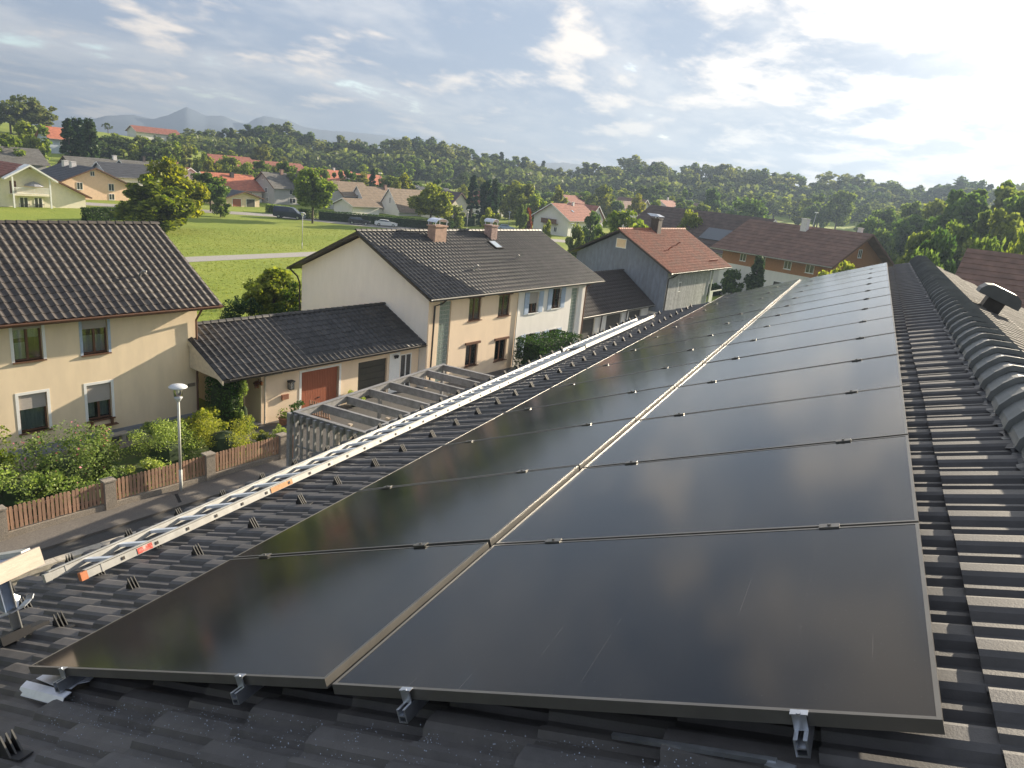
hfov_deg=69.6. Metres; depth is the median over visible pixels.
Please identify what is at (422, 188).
house
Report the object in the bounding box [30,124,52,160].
hill shrub
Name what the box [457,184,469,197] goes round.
garden tree
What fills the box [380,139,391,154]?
forest tree
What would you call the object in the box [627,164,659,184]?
forest tree
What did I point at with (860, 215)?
edge tree
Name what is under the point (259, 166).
garden tree
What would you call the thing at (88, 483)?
garden shrub
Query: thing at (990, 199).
forest tree
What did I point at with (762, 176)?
forest tree
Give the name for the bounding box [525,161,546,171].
forest tree
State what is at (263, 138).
forest tree
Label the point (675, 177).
forest tree
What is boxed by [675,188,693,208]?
garden tree
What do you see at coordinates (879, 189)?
forest tree
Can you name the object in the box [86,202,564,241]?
road
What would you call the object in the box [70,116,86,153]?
spruce tree
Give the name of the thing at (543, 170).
forest tree
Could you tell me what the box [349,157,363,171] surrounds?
forest tree
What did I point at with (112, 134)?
hill hedge tree
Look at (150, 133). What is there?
house
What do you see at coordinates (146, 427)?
garden shrub
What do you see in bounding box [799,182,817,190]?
forest tree
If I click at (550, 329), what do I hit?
window
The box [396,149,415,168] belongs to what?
forest tree
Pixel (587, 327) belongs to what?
garage door
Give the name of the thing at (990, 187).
forest tree
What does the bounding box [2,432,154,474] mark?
garden path
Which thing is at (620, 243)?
window
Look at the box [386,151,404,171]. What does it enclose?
forest tree
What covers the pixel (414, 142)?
forest tree
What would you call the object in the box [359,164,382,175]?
edge tree
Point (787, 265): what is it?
window
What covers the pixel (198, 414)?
garden shrub
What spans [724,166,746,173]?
forest tree
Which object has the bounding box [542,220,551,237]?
garden shrub
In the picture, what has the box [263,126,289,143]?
forest tree
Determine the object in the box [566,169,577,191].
forest tree
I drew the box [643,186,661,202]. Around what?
garden tree
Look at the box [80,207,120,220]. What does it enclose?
hedge
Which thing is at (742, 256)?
window
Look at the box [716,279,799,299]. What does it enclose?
solar panel
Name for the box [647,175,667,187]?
forest tree
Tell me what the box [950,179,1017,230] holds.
park tree
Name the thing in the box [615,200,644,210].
house
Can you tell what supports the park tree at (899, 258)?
on the ground at (232, 222)
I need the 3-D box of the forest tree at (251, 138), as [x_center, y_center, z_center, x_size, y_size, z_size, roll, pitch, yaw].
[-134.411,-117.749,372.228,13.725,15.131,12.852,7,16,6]
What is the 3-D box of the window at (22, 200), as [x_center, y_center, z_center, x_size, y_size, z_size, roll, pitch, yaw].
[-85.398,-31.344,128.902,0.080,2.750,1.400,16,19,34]
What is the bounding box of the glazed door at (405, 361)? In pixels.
[400,353,411,385]
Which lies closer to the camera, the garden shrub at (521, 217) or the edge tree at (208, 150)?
the garden shrub at (521, 217)
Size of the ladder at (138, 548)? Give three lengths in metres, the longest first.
9.155 x 0.522 x 0.065 m
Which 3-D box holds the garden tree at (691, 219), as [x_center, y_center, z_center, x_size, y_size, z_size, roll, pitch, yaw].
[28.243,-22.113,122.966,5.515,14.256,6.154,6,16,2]
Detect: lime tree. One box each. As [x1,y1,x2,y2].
[292,167,337,222]
[406,182,453,223]
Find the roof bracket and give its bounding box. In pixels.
[0,580,49,647]
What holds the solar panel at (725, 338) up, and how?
on the mounting rail at (242, 693)
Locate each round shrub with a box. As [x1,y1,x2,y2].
[210,197,230,216]
[443,205,465,228]
[565,223,584,257]
[581,211,602,243]
[589,225,603,241]
[720,269,744,293]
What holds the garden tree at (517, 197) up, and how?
on the ground at (232, 222)
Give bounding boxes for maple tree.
[110,174,196,233]
[139,156,210,219]
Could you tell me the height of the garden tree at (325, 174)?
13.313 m
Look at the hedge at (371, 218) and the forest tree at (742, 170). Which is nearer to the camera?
the hedge at (371, 218)
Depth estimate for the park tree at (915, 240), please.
85.55 m
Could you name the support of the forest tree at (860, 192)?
on the ground at (232, 222)
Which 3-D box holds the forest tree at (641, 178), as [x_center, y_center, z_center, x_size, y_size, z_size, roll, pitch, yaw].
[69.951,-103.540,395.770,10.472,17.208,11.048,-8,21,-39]
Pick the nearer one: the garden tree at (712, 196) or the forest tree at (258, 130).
the garden tree at (712, 196)
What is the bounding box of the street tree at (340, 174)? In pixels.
[329,169,345,181]
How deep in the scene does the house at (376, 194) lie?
199.96 m
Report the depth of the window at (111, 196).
159.55 m
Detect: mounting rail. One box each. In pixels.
[53,297,727,692]
[230,287,774,704]
[396,276,816,722]
[789,268,872,757]
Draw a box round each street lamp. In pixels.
[168,383,187,490]
[301,212,303,248]
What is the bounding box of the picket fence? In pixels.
[0,432,286,541]
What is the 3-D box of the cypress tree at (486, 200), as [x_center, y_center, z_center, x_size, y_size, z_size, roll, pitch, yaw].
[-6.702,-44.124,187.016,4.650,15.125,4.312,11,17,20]
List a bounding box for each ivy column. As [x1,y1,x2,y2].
[204,376,242,432]
[233,380,254,433]
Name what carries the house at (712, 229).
on the ground at (232, 222)
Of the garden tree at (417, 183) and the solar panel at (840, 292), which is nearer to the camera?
the solar panel at (840, 292)
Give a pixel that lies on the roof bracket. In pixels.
(10, 607)
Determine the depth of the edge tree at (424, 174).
350.36 m
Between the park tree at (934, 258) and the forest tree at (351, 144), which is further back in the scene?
the forest tree at (351, 144)
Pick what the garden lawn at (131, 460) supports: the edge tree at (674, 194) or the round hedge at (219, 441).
the round hedge at (219, 441)
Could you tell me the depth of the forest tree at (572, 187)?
387.53 m
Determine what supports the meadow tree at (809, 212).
on the ground at (232, 222)
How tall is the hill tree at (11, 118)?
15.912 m
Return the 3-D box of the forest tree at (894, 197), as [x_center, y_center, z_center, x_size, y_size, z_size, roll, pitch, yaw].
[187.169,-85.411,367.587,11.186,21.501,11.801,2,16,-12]
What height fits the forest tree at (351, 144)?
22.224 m
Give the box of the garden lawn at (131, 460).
[4,434,268,528]
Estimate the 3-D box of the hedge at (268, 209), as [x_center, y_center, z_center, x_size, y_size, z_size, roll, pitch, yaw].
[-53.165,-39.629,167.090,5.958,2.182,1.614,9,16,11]
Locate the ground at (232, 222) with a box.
[0,122,857,451]
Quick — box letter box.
[281,394,288,399]
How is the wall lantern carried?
attached to the garage at (321, 355)
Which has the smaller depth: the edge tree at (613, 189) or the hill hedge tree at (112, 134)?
the hill hedge tree at (112, 134)
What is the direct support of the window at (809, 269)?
in the house at (792, 252)
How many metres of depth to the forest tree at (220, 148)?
345.29 m
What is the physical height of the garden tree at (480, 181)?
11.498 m
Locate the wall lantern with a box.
[287,380,294,389]
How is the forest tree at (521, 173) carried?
on the ground at (232, 222)
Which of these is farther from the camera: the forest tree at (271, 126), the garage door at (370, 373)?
the forest tree at (271, 126)
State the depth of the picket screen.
33.11 m
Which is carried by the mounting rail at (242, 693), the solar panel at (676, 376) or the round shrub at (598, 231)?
the solar panel at (676, 376)
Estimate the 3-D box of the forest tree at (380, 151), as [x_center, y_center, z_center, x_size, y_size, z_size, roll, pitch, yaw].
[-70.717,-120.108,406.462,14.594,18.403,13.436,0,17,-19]
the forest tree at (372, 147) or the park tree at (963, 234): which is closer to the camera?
the park tree at (963, 234)
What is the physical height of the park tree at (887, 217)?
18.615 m
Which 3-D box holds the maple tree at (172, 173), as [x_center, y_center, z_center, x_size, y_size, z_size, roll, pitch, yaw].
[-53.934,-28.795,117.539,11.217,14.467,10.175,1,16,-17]
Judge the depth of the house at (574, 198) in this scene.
251.78 m
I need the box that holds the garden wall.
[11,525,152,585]
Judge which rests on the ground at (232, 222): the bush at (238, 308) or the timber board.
the bush at (238, 308)
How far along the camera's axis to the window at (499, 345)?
44.80 m
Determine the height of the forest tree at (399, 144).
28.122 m
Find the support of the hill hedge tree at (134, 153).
on the ground at (232, 222)
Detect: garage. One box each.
[188,302,426,423]
[205,189,263,206]
[332,198,382,214]
[581,269,654,337]
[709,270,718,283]
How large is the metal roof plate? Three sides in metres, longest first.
0.433 x 0.210 x 0.033 m
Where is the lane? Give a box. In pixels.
[41,496,218,559]
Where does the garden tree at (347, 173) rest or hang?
on the ground at (232, 222)
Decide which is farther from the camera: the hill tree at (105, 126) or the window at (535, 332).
the hill tree at (105, 126)
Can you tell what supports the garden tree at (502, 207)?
on the ground at (232, 222)
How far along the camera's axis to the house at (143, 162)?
178.60 m
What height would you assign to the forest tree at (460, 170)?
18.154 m
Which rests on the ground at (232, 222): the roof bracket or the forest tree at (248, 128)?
the forest tree at (248, 128)
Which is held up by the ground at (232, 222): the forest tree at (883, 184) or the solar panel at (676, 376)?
the forest tree at (883, 184)
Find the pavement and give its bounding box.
[0,458,285,552]
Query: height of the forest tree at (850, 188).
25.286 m
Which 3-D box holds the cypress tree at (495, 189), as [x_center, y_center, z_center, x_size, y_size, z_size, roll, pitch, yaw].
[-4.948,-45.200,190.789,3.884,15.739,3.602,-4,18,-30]
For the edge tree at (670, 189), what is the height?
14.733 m
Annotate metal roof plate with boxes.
[20,675,93,702]
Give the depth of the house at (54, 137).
243.64 m
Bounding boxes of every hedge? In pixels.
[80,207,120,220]
[126,417,205,476]
[186,415,257,461]
[265,203,288,212]
[298,208,454,228]
[437,217,496,227]
[512,329,583,369]
[707,283,721,295]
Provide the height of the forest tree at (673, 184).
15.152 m
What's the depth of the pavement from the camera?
23.43 m
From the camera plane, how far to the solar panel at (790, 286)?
15.37 m
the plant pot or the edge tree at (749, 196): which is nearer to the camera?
the plant pot
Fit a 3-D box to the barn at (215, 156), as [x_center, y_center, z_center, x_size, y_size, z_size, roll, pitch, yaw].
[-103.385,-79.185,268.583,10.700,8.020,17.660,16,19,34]
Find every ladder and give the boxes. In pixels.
[41,346,584,582]
[562,315,653,351]
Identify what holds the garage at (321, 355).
on the ground at (232, 222)
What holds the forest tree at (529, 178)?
on the ground at (232, 222)
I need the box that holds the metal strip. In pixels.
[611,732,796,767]
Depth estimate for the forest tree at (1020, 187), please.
380.41 m
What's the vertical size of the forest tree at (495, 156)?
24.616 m
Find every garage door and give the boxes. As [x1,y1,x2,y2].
[301,366,336,408]
[358,358,385,397]
[581,318,593,337]
[605,313,619,329]
[628,309,639,318]
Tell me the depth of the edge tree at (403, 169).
340.45 m
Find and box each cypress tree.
[464,174,479,221]
[478,180,495,226]
[490,178,500,223]
[743,255,765,289]
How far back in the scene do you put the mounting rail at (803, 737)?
1.69 m
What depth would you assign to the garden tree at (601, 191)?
239.23 m
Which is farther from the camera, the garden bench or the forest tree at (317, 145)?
the forest tree at (317, 145)
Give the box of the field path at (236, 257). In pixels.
[185,252,314,261]
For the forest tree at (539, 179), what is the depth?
407.13 m
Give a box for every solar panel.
[28,542,488,688]
[233,465,578,558]
[332,523,944,734]
[358,418,635,490]
[444,385,673,444]
[496,435,919,544]
[504,362,701,412]
[551,344,723,387]
[584,386,908,467]
[587,330,739,368]
[616,318,753,352]
[640,354,902,419]
[641,309,764,339]
[659,301,774,329]
[676,294,781,320]
[678,333,897,386]
[691,289,788,312]
[704,283,794,305]
[705,316,895,362]
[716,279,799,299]
[726,304,893,344]
[744,295,891,329]
[756,287,890,318]
[767,280,889,309]
[776,275,888,301]
[784,270,887,294]
[791,266,887,288]
[797,262,887,283]
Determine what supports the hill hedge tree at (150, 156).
on the ground at (232, 222)
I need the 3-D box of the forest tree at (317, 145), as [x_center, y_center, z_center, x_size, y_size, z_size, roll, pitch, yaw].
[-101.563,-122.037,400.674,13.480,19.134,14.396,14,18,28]
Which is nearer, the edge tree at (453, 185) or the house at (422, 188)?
the house at (422, 188)
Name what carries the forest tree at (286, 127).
on the ground at (232, 222)
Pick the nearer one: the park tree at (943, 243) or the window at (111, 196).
the park tree at (943, 243)
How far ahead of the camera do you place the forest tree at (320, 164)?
356.59 m
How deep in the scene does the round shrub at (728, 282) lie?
93.14 m
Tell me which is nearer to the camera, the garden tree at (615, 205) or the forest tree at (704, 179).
the garden tree at (615, 205)
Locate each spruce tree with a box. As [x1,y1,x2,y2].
[59,117,81,156]
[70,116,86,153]
[76,117,101,157]
[368,169,375,186]
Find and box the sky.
[0,0,1023,190]
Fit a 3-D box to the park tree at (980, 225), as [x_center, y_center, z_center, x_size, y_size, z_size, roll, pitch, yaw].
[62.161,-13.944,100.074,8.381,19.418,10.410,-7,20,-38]
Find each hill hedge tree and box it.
[97,135,113,156]
[99,141,122,158]
[107,133,121,144]
[110,135,136,156]
[119,143,144,160]
[121,135,143,150]
[135,137,152,151]
[138,145,161,161]
[140,136,163,146]
[149,140,171,160]
[169,140,184,154]
[170,144,193,168]
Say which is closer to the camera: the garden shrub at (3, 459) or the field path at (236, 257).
the garden shrub at (3, 459)
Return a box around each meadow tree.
[802,193,829,227]
[820,190,857,228]
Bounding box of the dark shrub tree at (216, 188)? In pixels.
[190,172,231,211]
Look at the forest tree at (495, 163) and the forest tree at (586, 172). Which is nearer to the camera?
the forest tree at (586, 172)
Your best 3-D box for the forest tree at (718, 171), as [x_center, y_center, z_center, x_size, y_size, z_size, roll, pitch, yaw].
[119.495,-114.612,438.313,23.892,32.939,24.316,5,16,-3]
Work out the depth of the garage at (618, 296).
57.40 m
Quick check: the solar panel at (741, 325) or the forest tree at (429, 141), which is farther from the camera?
the forest tree at (429, 141)
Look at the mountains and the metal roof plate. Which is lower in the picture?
the metal roof plate
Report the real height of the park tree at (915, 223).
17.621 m
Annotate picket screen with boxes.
[309,400,329,419]
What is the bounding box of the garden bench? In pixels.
[98,430,128,441]
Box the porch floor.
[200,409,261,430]
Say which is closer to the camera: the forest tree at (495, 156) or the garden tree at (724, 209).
the garden tree at (724, 209)
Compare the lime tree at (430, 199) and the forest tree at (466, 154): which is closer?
the lime tree at (430, 199)
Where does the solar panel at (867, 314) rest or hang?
attached to the mounting rail at (408, 709)
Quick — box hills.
[516,162,631,176]
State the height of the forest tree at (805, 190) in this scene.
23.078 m
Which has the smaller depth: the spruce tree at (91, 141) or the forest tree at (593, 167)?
the spruce tree at (91, 141)
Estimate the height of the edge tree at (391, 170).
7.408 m
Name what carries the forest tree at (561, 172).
on the ground at (232, 222)
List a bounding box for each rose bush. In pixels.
[1,419,117,498]
[80,424,127,478]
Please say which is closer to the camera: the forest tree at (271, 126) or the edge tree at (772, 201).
the edge tree at (772, 201)
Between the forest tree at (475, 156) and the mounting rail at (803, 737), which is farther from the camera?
the forest tree at (475, 156)
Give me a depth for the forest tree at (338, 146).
397.17 m
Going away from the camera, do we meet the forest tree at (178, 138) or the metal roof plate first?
the metal roof plate
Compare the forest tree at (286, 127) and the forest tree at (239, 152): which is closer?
the forest tree at (239, 152)
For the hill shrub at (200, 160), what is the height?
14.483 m
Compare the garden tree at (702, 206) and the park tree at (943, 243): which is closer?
the park tree at (943, 243)
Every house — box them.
[0,146,50,169]
[0,161,91,208]
[0,220,224,459]
[0,255,1023,767]
[35,125,64,153]
[40,160,128,200]
[57,155,117,166]
[91,161,158,185]
[116,156,162,170]
[125,125,179,141]
[176,162,196,178]
[194,171,264,201]
[254,169,299,204]
[286,217,604,388]
[313,168,352,181]
[328,180,365,208]
[344,173,381,184]
[353,185,387,212]
[380,188,421,215]
[415,186,449,190]
[421,190,469,218]
[473,191,503,215]
[531,202,601,236]
[562,195,584,203]
[568,202,604,225]
[570,213,732,313]
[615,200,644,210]
[617,197,649,207]
[621,210,638,227]
[624,205,776,257]
[651,197,675,206]
[710,218,893,294]
[955,248,1023,307]
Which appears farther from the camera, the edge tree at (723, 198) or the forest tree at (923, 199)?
the forest tree at (923, 199)
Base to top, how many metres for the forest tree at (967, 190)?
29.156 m
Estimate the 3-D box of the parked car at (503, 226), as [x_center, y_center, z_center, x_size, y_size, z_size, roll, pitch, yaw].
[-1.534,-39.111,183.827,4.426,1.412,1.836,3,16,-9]
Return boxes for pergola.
[286,363,493,465]
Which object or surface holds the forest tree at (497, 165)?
on the ground at (232, 222)
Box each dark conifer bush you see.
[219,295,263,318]
[273,280,301,314]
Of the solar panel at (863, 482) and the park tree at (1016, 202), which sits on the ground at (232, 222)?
the park tree at (1016, 202)
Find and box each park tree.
[871,209,903,235]
[873,228,899,263]
[888,214,928,256]
[892,201,926,231]
[895,242,906,263]
[899,230,934,263]
[911,247,943,269]
[919,226,957,273]
[921,198,947,219]
[922,189,989,238]
[946,219,972,270]
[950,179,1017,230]
[950,208,993,268]
[958,207,1023,260]
[970,235,1005,251]
[972,185,1023,237]
[985,194,1023,237]
[1003,227,1023,254]
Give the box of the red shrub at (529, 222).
[526,208,532,228]
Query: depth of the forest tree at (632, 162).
453.24 m
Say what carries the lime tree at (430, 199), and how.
on the ground at (232, 222)
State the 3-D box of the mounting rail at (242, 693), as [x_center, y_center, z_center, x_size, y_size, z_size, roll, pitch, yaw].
[2.600,-0.606,9.635,0.070,0.090,16.242,-10,7,28]
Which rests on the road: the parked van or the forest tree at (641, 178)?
the parked van
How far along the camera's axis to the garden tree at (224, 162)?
237.35 m
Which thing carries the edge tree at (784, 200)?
on the ground at (232, 222)
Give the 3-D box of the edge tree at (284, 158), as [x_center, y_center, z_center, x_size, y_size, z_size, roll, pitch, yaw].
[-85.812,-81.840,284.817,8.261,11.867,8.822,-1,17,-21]
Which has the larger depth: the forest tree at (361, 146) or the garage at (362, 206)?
the forest tree at (361, 146)
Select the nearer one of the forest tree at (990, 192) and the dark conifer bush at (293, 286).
the dark conifer bush at (293, 286)
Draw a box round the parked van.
[273,206,305,219]
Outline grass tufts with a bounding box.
[167,224,354,319]
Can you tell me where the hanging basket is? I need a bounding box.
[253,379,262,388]
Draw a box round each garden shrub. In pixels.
[0,425,20,488]
[0,463,64,519]
[50,465,129,508]
[123,457,163,487]
[139,418,185,442]
[180,406,229,447]
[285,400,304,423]
[348,390,365,406]
[480,207,500,227]
[514,204,528,228]
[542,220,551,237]
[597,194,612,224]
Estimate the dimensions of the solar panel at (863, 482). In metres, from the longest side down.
1.722 x 1.134 x 0.037 m
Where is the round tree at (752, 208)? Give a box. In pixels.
[725,196,768,218]
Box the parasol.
[24,181,43,193]
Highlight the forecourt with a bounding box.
[238,365,518,459]
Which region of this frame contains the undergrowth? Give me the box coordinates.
[167,133,990,222]
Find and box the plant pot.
[276,408,287,425]
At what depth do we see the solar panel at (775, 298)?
13.36 m
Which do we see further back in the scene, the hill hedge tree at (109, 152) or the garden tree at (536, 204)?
the hill hedge tree at (109, 152)
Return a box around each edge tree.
[205,146,210,153]
[215,150,234,155]
[247,144,273,160]
[261,147,284,161]
[280,156,298,163]
[349,162,366,173]
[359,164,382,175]
[387,168,395,175]
[393,162,415,179]
[407,159,423,180]
[416,166,435,182]
[427,165,443,180]
[440,163,453,183]
[450,180,457,191]
[454,172,470,189]
[477,169,492,182]
[601,184,615,194]
[607,190,626,199]
[616,188,633,197]
[623,184,637,196]
[634,181,667,199]
[657,182,676,198]
[666,192,687,200]
[705,189,728,205]
[716,187,735,201]
[726,191,744,209]
[739,194,758,210]
[745,193,766,208]
[763,192,791,218]
[765,198,776,214]
[789,197,811,224]
[795,198,829,226]
[853,203,874,231]
[864,201,886,215]
[874,205,895,213]
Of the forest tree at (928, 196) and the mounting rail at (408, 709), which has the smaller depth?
the mounting rail at (408, 709)
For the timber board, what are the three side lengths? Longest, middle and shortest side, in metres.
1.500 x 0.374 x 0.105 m
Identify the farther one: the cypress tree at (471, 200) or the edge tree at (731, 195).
the edge tree at (731, 195)
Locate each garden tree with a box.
[200,156,223,172]
[214,155,242,173]
[232,162,259,177]
[251,160,271,172]
[270,162,282,171]
[275,161,297,173]
[287,166,308,180]
[316,167,330,179]
[332,169,356,181]
[349,172,369,185]
[375,175,402,188]
[390,173,415,189]
[413,181,424,186]
[432,178,443,189]
[440,183,451,188]
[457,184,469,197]
[467,177,489,195]
[490,183,506,213]
[498,180,519,219]
[501,183,540,212]
[525,193,553,223]
[540,192,554,204]
[548,185,567,203]
[575,191,590,199]
[584,184,614,205]
[590,196,602,209]
[594,209,648,238]
[610,200,624,212]
[625,193,646,213]
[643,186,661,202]
[649,199,660,205]
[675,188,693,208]
[676,201,692,207]
[677,208,702,229]
[688,203,710,211]
[704,188,720,210]
[720,205,733,212]
[817,260,855,275]
[856,215,885,233]
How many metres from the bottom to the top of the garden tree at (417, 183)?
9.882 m
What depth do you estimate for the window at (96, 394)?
28.50 m
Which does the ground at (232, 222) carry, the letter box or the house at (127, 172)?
the house at (127, 172)
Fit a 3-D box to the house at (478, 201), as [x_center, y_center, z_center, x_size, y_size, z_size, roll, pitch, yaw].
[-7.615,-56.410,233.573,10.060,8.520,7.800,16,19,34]
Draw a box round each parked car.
[348,217,369,224]
[374,219,397,226]
[498,224,514,228]
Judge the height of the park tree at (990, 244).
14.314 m
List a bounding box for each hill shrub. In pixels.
[0,120,46,155]
[0,134,25,155]
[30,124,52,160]
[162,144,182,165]
[192,147,207,172]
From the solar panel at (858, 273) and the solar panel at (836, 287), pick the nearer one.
the solar panel at (836, 287)
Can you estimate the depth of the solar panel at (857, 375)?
5.42 m
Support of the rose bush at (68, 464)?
on the garden lawn at (131, 460)
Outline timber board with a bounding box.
[0,547,44,584]
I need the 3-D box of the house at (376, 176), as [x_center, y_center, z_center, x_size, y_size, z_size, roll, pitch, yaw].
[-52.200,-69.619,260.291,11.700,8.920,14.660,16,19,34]
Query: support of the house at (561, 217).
on the ground at (232, 222)
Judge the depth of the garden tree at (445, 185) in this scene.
267.61 m
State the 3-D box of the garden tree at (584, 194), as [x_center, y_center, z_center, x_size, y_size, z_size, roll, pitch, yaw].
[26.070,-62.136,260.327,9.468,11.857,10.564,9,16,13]
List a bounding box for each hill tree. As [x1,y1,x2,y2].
[0,100,32,133]
[7,94,43,121]
[22,100,58,127]
[101,123,112,133]
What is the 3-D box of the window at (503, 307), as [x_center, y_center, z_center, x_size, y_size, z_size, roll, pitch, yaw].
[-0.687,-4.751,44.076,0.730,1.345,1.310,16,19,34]
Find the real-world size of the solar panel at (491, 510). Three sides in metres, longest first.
1.722 x 1.134 x 0.036 m
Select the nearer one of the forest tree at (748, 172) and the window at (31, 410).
the window at (31, 410)
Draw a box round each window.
[9,325,46,364]
[15,389,52,435]
[19,197,28,206]
[34,197,42,207]
[76,182,82,189]
[78,319,111,356]
[83,379,115,422]
[108,184,113,190]
[109,194,114,199]
[289,198,295,203]
[464,344,477,367]
[467,298,481,321]
[493,339,506,362]
[497,295,510,317]
[519,331,539,355]
[523,290,543,314]
[544,327,561,337]
[547,287,565,309]
[616,238,626,248]
[739,254,746,261]
[783,261,791,269]
[804,265,814,273]
[857,250,862,257]
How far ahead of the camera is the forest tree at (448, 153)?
409.69 m
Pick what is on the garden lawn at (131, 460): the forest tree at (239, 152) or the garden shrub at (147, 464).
the garden shrub at (147, 464)
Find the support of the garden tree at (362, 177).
on the ground at (232, 222)
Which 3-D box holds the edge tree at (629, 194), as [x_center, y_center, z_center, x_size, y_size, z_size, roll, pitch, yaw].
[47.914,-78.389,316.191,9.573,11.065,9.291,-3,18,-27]
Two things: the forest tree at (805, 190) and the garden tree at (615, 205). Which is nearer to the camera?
the garden tree at (615, 205)
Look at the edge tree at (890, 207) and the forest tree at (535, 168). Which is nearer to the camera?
the edge tree at (890, 207)
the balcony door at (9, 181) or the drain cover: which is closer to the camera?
the drain cover
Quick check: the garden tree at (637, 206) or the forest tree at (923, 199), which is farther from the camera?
the forest tree at (923, 199)
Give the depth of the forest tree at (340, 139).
420.36 m
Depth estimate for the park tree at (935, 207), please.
152.13 m
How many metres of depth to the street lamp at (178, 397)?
24.49 m
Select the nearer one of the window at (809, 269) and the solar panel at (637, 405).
the solar panel at (637, 405)
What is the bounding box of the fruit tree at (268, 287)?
[241,266,301,314]
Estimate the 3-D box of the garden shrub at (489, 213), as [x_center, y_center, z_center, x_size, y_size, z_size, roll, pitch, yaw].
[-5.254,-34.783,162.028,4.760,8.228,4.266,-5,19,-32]
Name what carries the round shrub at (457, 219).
on the ground at (232, 222)
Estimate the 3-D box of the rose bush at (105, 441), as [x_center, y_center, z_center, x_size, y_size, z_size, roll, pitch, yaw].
[-14.278,2.360,25.587,1.699,2.145,1.759,13,17,24]
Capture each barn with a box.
[206,154,251,164]
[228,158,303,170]
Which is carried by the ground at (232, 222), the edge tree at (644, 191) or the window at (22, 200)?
the edge tree at (644, 191)
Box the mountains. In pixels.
[33,107,472,159]
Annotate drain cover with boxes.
[175,494,181,502]
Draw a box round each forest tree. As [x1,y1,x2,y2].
[172,133,182,142]
[181,136,194,146]
[183,128,196,133]
[196,131,211,149]
[201,129,216,136]
[214,144,228,153]
[217,127,229,137]
[227,128,234,150]
[235,148,244,156]
[236,136,253,154]
[238,124,263,134]
[241,132,261,146]
[253,126,277,137]
[255,135,281,148]
[263,123,279,132]
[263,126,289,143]
[270,135,291,157]
[274,121,295,135]
[279,131,308,145]
[290,138,313,157]
[298,131,314,148]
[301,152,317,164]
[311,141,333,159]
[312,139,330,150]
[314,160,325,167]
[325,142,350,165]
[327,150,347,160]
[331,160,341,167]
[333,135,350,148]
[340,140,355,167]
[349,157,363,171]
[351,142,371,159]
[362,141,375,156]
[372,143,389,153]
[372,149,392,167]
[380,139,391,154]
[386,136,411,173]
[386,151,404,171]
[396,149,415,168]
[405,155,426,173]
[408,146,417,152]
[409,136,429,150]
[414,145,432,179]
[416,140,429,156]
[424,137,436,144]
[424,153,440,166]
[427,140,454,157]
[435,146,456,179]
[441,143,464,154]
[450,156,470,182]
[455,150,475,164]
[465,148,493,161]
[467,157,491,172]
[472,162,484,173]
[480,153,498,162]
[490,159,501,166]
[491,164,500,183]
[499,152,503,159]
[499,158,516,178]
[499,164,511,184]
[502,156,530,166]
[512,167,532,180]
[518,160,526,179]
[523,176,534,184]
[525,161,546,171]
[529,171,543,186]
[539,167,555,179]
[547,182,557,192]
[553,167,566,178]
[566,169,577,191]
[567,183,578,190]
[573,166,583,174]
[577,162,604,175]
[579,174,593,189]
[584,165,590,175]
[593,166,618,177]
[596,166,623,190]
[617,154,641,170]
[620,172,634,190]
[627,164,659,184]
[633,175,651,185]
[636,161,648,177]
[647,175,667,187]
[651,161,668,176]
[657,162,673,179]
[667,172,692,183]
[667,181,683,195]
[670,168,693,180]
[679,162,698,180]
[682,173,700,198]
[686,178,695,198]
[692,164,713,186]
[694,188,712,201]
[698,174,707,200]
[701,164,732,180]
[703,175,733,192]
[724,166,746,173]
[724,167,753,192]
[734,168,759,192]
[739,184,756,194]
[749,168,770,193]
[755,185,777,198]
[758,172,794,185]
[763,184,796,196]
[767,175,798,193]
[778,173,806,194]
[790,185,811,192]
[795,183,829,197]
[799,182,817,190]
[806,189,836,204]
[814,180,838,194]
[815,171,859,190]
[816,195,829,204]
[828,183,858,192]
[836,180,842,190]
[847,173,876,191]
[853,188,877,199]
[854,199,871,212]
[865,179,888,190]
[865,192,891,206]
[869,186,899,196]
[881,184,913,202]
[882,191,898,207]
[885,180,910,189]
[894,196,914,208]
[900,189,933,203]
[907,185,932,194]
[919,195,938,201]
[926,189,932,200]
[929,184,956,199]
[944,176,977,190]
[963,179,987,193]
[963,187,974,192]
[986,184,993,201]
[987,189,995,203]
[987,194,995,205]
[1015,183,1023,190]
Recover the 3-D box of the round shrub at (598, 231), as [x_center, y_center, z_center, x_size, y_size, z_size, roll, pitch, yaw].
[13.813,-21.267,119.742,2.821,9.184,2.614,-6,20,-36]
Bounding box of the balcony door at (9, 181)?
[9,181,15,192]
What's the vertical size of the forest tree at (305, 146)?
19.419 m
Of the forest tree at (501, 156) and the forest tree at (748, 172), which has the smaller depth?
the forest tree at (748, 172)

